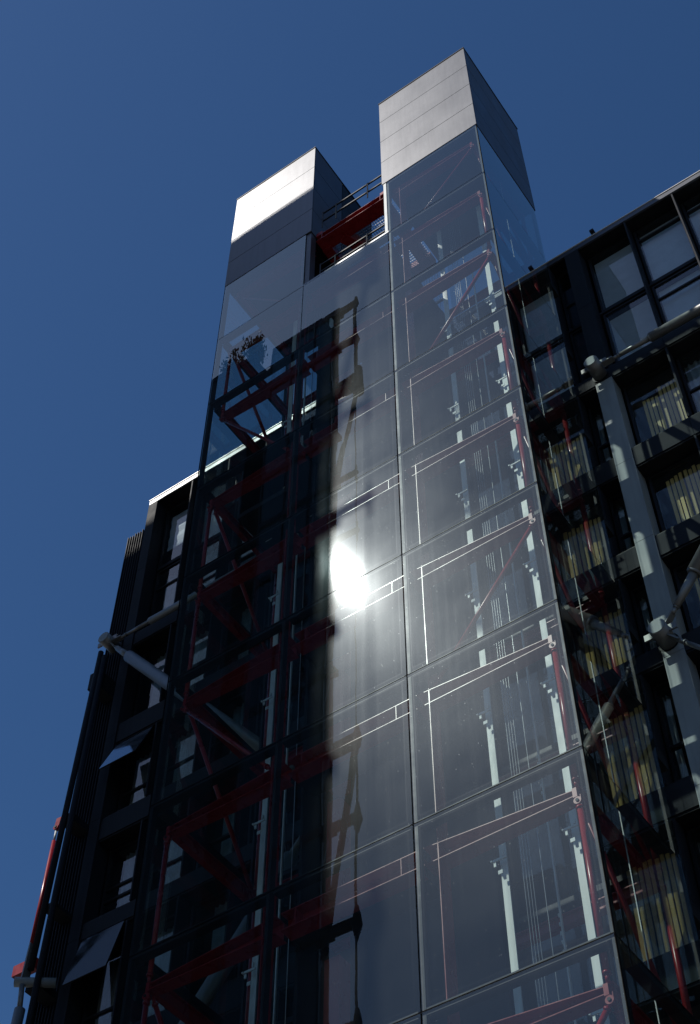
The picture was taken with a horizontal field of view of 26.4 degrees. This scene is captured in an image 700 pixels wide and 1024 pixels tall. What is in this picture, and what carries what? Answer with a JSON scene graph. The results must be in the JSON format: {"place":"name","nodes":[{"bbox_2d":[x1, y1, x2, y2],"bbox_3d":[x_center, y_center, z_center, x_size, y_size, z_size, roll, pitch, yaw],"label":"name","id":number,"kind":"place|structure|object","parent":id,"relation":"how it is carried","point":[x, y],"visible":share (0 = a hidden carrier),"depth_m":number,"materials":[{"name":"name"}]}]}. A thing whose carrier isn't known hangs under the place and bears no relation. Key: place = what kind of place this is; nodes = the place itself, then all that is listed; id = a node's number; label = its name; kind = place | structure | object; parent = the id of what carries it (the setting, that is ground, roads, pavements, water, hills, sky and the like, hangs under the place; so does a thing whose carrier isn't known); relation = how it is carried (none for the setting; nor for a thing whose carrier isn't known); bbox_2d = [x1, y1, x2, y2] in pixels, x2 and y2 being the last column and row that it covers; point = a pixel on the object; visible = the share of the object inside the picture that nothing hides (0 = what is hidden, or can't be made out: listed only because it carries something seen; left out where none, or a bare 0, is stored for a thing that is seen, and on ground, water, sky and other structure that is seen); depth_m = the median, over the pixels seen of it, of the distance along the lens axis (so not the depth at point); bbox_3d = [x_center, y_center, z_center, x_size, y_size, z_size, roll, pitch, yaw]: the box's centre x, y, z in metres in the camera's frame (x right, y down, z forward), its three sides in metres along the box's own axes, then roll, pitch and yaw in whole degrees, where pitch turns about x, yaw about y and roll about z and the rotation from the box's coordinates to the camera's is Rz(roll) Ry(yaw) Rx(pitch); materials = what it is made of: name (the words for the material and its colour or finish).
{"place":"outdoors","nodes":[
{"label":"outdoors","id":0,"kind":"place"},
{"bbox_2d":[118,146,371,1023],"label":"lift tower","id":1,"kind":"structure","parent":0,"point":[277,256],"depth_m":31.00,"materials":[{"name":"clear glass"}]},
{"bbox_2d":[237,432,313,549],"bbox_3d":[-1.470,-0.357,34.940,1.710,2.550,1.560,-29,-59,20],"label":"lift car","id":2,"kind":"object","parent":1,"relation":"on","point":[262,508],"visible":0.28,"depth_m":34.30,"materials":[{"name":"metal"}]},
{"bbox_2d":[0,0,699,1023],"label":"sky","id":3,"kind":"structure","parent":0,"point":[133,132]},
{"bbox_2d":[11,170,699,1023],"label":"apartment block","id":4,"kind":"structure","parent":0,"point":[627,300],"depth_m":34.25,"materials":[{"name":"metal"}]},
{"bbox_2d":[11,817,60,978],"bbox_3d":[-7.470,11.674,34.034,0.337,12.741,1.473,37,-62,-24],"label":"red steel frame","id":5,"kind":"object","parent":4,"relation":"attached to","point":[17,970],"visible":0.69,"depth_m":37.09,"materials":[{"name":"paint"}]},
{"bbox_2d":[63,921,124,1023],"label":"window","id":6,"kind":"structure","parent":4,"relation":"in","point":[93,954],"depth_m":32.25,"materials":[{"name":"glass"}]},
{"bbox_2d":[99,837,138,915],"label":"window","id":7,"kind":"structure","parent":4,"relation":"in","point":[125,886],"depth_m":34.73,"materials":[{"name":"glass"}]},
{"bbox_2d":[99,726,152,810],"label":"window","id":8,"kind":"structure","parent":4,"relation":"in","point":[129,747],"depth_m":37.24,"materials":[{"name":"glass"}]},
{"bbox_2d":[133,641,167,715],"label":"window","id":9,"kind":"structure","parent":4,"relation":"in","point":[155,697],"depth_m":40.16,"materials":[{"name":"glass"}]},
{"bbox_2d":[128,906,191,1023],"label":"window","id":10,"kind":"structure","parent":4,"relation":"in","point":[162,961],"depth_m":31.94,"materials":[{"name":"glass"}]},
{"bbox_2d":[148,560,179,625],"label":"window","id":11,"kind":"structure","parent":4,"relation":"in","point":[170,587],"depth_m":43.29,"materials":[{"name":"glass"}]},
{"bbox_2d":[158,497,189,567],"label":"window","id":12,"kind":"structure","parent":4,"relation":"in","point":[177,530],"depth_m":45.63,"materials":[{"name":"metal"}]},
{"bbox_2d":[146,806,201,893],"bbox_3d":[-3.943,7.954,33.981,1.380,2.360,0.318,-29,-59,20],"label":"window","id":13,"kind":"structure","parent":4,"relation":"in","point":[173,868],"depth_m":34.11,"materials":[{"name":"glass"}]},
{"bbox_2d":[161,719,210,788],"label":"window","id":14,"kind":"structure","parent":4,"relation":"in","point":[182,767],"depth_m":36.95,"materials":[{"name":"glass"}]},
{"bbox_2d":[177,618,221,684],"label":"window","id":15,"kind":"structure","parent":4,"relation":"in","point":[201,643],"depth_m":39.99,"materials":[{"name":"glass"}]},
{"bbox_2d":[188,531,231,594],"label":"window","id":16,"kind":"structure","parent":4,"relation":"in","point":[210,577],"depth_m":43.09,"materials":[{"name":"glass"}]},
{"bbox_2d":[183,888,242,989],"bbox_3d":[-2.774,9.145,30.990,1.370,2.820,0.319,-29,-59,20],"label":"window","id":17,"kind":"structure","parent":4,"relation":"in","point":[218,934],"depth_m":31.65,"materials":[{"name":"glass"}]},
{"bbox_2d":[194,475,237,547],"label":"window","id":18,"kind":"structure","parent":4,"relation":"in","point":[214,528],"depth_m":44.63,"materials":[{"name":"glass"}]},
{"bbox_2d":[196,788,249,868],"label":"window","id":19,"kind":"structure","parent":4,"relation":"in","point":[226,842],"depth_m":33.44,"materials":[{"name":"glass"}]},
{"bbox_2d":[208,685,258,762],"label":"window","id":20,"kind":"structure","parent":4,"relation":"in","point":[238,712],"depth_m":36.61,"materials":[{"name":"glass"}]},
{"bbox_2d":[234,472,241,521],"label":"window","id":21,"kind":"structure","parent":4,"relation":"in","point":[240,474],"depth_m":44.09,"materials":[{"name":"glass"}]},
{"bbox_2d":[217,588,265,670],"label":"window","id":22,"kind":"structure","parent":4,"relation":"in","point":[246,616],"depth_m":39.45,"materials":[{"name":"glass"}]},
{"bbox_2d":[228,524,255,572],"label":"window","id":23,"kind":"structure","parent":4,"relation":"in","point":[249,555],"depth_m":41.83,"materials":[{"name":"glass"}]},
{"bbox_2d":[237,857,298,976],"bbox_3d":[-1.663,8.412,30.444,1.380,2.820,0.100,-29,-59,20],"label":"window","id":24,"kind":"structure","parent":4,"relation":"in","point":[240,965],"depth_m":30.01,"materials":[{"name":"glass"}]},
{"bbox_2d":[247,804,300,844],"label":"window","id":25,"kind":"structure","parent":4,"relation":"in","point":[252,807],"depth_m":32.93,"materials":[{"name":"glass"}]},
{"bbox_2d":[255,1003,292,1023],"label":"window","id":26,"kind":"structure","parent":4,"relation":"in","point":[291,1007],"depth_m":28.43,"materials":[{"name":"glass"}]},
{"bbox_2d":[255,660,305,736],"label":"window","id":27,"kind":"structure","parent":4,"relation":"in","point":[260,691],"depth_m":35.76,"materials":[{"name":"metal"}]},
{"bbox_2d":[263,564,309,642],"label":"window","id":28,"kind":"structure","parent":4,"relation":"in","point":[266,609],"depth_m":38.96,"materials":[{"name":"glass"}]},
{"bbox_2d":[507,367,529,408],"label":"window","id":29,"kind":"structure","parent":4,"relation":"in","point":[513,369],"depth_m":38.48,"materials":[{"name":"glass"}]},
{"bbox_2d":[533,536,563,582],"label":"window","id":30,"kind":"structure","parent":4,"relation":"in","point":[536,539],"depth_m":32.79,"materials":[{"name":"glass"}]},
{"bbox_2d":[562,520,568,581],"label":"window","id":31,"kind":"structure","parent":4,"relation":"in","point":[565,572],"depth_m":32.40,"materials":[{"name":"glass"}]},
{"bbox_2d":[552,631,578,684],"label":"window","id":32,"kind":"structure","parent":4,"relation":"in","point":[573,645],"depth_m":30.52,"materials":[{"name":"glass"}]},
{"bbox_2d":[557,272,580,330],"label":"window","id":33,"kind":"structure","parent":4,"relation":"in","point":[566,308],"depth_m":40.44,"materials":[{"name":"metal"}]},
{"bbox_2d":[570,328,584,381],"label":"window","id":34,"kind":"structure","parent":4,"relation":"in","point":[579,331],"depth_m":38.47,"materials":[{"name":"metal"}]},
{"bbox_2d":[563,720,605,812],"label":"window","id":35,"kind":"structure","parent":4,"relation":"in","point":[573,727],"depth_m":27.60,"materials":[{"name":"glass"}]},
{"bbox_2d":[576,615,611,676],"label":"window","id":36,"kind":"structure","parent":4,"relation":"in","point":[583,663],"depth_m":30.10,"materials":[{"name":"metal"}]},
{"bbox_2d":[587,401,610,464],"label":"window","id":37,"kind":"structure","parent":4,"relation":"in","point":[604,446],"depth_m":35.53,"materials":[{"name":"metal"}]},
{"bbox_2d":[587,863,629,947],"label":"window","id":38,"kind":"structure","parent":4,"relation":"in","point":[623,934],"depth_m":25.06,"materials":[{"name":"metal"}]},
{"bbox_2d":[590,711,638,811],"bbox_3d":[4.924,4.701,27.678,0.620,2.820,0.100,-29,-59,20],"label":"window","id":39,"kind":"structure","parent":4,"relation":"in","point":[593,718],"depth_m":27.87,"materials":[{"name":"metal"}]},
{"bbox_2d":[588,236,643,310],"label":"window","id":40,"kind":"structure","parent":4,"relation":"in","point":[618,275],"depth_m":40.25,"materials":[{"name":"glass"}]},
{"bbox_2d":[608,492,632,552],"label":"window","id":41,"kind":"structure","parent":4,"relation":"in","point":[626,535],"depth_m":32.68,"materials":[{"name":"metal"}]},
{"bbox_2d":[603,291,657,361],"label":"window","id":42,"kind":"structure","parent":4,"relation":"in","point":[633,325],"depth_m":38.09,"materials":[{"name":"glass"}]},
{"bbox_2d":[616,848,669,957],"bbox_3d":[4.918,6.729,24.943,0.620,2.470,0.100,-29,-59,20],"label":"window","id":43,"kind":"structure","parent":4,"relation":"in","point":[621,862],"depth_m":24.85,"materials":[{"name":"glass"}]},
{"bbox_2d":[630,583,656,652],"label":"window","id":44,"kind":"structure","parent":4,"relation":"in","point":[646,617],"depth_m":30.24,"materials":[{"name":"glass"}]},
{"bbox_2d":[620,694,672,796],"bbox_3d":[5.476,4.390,27.446,0.650,2.820,0.100,-29,-59,20],"label":"window","id":45,"kind":"structure","parent":4,"relation":"in","point":[652,694],"depth_m":27.46,"materials":[{"name":"metal"}]},
{"bbox_2d":[623,363,687,443],"bbox_3d":[7.214,-2.319,34.618,1.350,3.000,0.252,-29,-59,20],"label":"window","id":46,"kind":"structure","parent":4,"relation":"in","point":[667,366],"depth_m":34.92,"materials":[{"name":"metal"}]},
{"bbox_2d":[633,208,695,283],"bbox_3d":[8.394,-7.026,39.553,1.370,2.960,0.218,-29,-59,20],"label":"window","id":47,"kind":"structure","parent":4,"relation":"in","point":[666,248],"depth_m":39.76,"materials":[{"name":"glass"}]},
{"bbox_2d":[652,680,688,781],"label":"window","id":48,"kind":"structure","parent":4,"relation":"in","point":[677,747],"depth_m":27.53,"materials":[{"name":"glass"}]},
{"bbox_2d":[648,451,699,531],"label":"window","id":49,"kind":"structure","parent":4,"relation":"in","point":[695,455],"depth_m":32.33,"materials":[{"name":"metal"}]},
{"bbox_2d":[649,836,699,950],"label":"window","id":50,"kind":"structure","parent":4,"relation":"in","point":[667,841],"depth_m":25.59,"materials":[{"name":"metal"}]},
{"bbox_2d":[652,261,699,323],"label":"window","id":51,"kind":"structure","parent":4,"relation":"in","point":[683,295],"depth_m":37.64,"materials":[{"name":"glass"}]},
{"bbox_2d":[673,560,699,630],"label":"window","id":52,"kind":"structure","parent":4,"relation":"in","point":[684,566],"depth_m":29.95,"materials":[{"name":"metal"}]},
{"bbox_2d":[676,346,699,413],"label":"window","id":53,"kind":"structure","parent":4,"relation":"in","point":[692,371],"depth_m":35.00,"materials":[{"name":"metal"}]},
{"bbox_2d":[681,193,699,251],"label":"window","id":54,"kind":"structure","parent":4,"relation":"in","point":[694,213],"depth_m":39.86,"materials":[{"name":"metal"}]},
{"bbox_2d":[686,825,699,888],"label":"window","id":55,"kind":"structure","parent":4,"relation":"in","point":[695,830],"depth_m":25.24,"materials":[{"name":"metal"}]},
{"bbox_2d":[269,231,514,1023],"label":"link bay","id":56,"kind":"object","parent":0,"point":[351,930],"visible":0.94,"depth_m":27.43,"materials":[{"name":"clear glass"}]},
{"bbox_2d":[319,224,384,273],"bbox_3d":[0.057,-6.835,39.000,2.070,0.736,0.055,-29,-59,20],"label":"guard railing","id":57,"kind":"object","parent":56,"relation":"on","point":[350,246],"visible":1,"depth_m":39.10,"materials":[{"name":"metal"}]},
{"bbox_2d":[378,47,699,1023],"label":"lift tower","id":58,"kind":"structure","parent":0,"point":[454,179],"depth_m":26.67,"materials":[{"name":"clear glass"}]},
{"bbox_2d":[322,175,381,226],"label":"guard railing","id":59,"kind":"object","parent":58,"relation":"attached to","point":[351,202],"visible":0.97,"depth_m":41.63,"materials":[{"name":"metal"}]},
{"bbox_2d":[316,191,443,308],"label":"roof gantry","id":60,"kind":"object","parent":58,"relation":"attached to","point":[345,230],"visible":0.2,"depth_m":41.24,"materials":[{"name":"red metal"}]}
]}

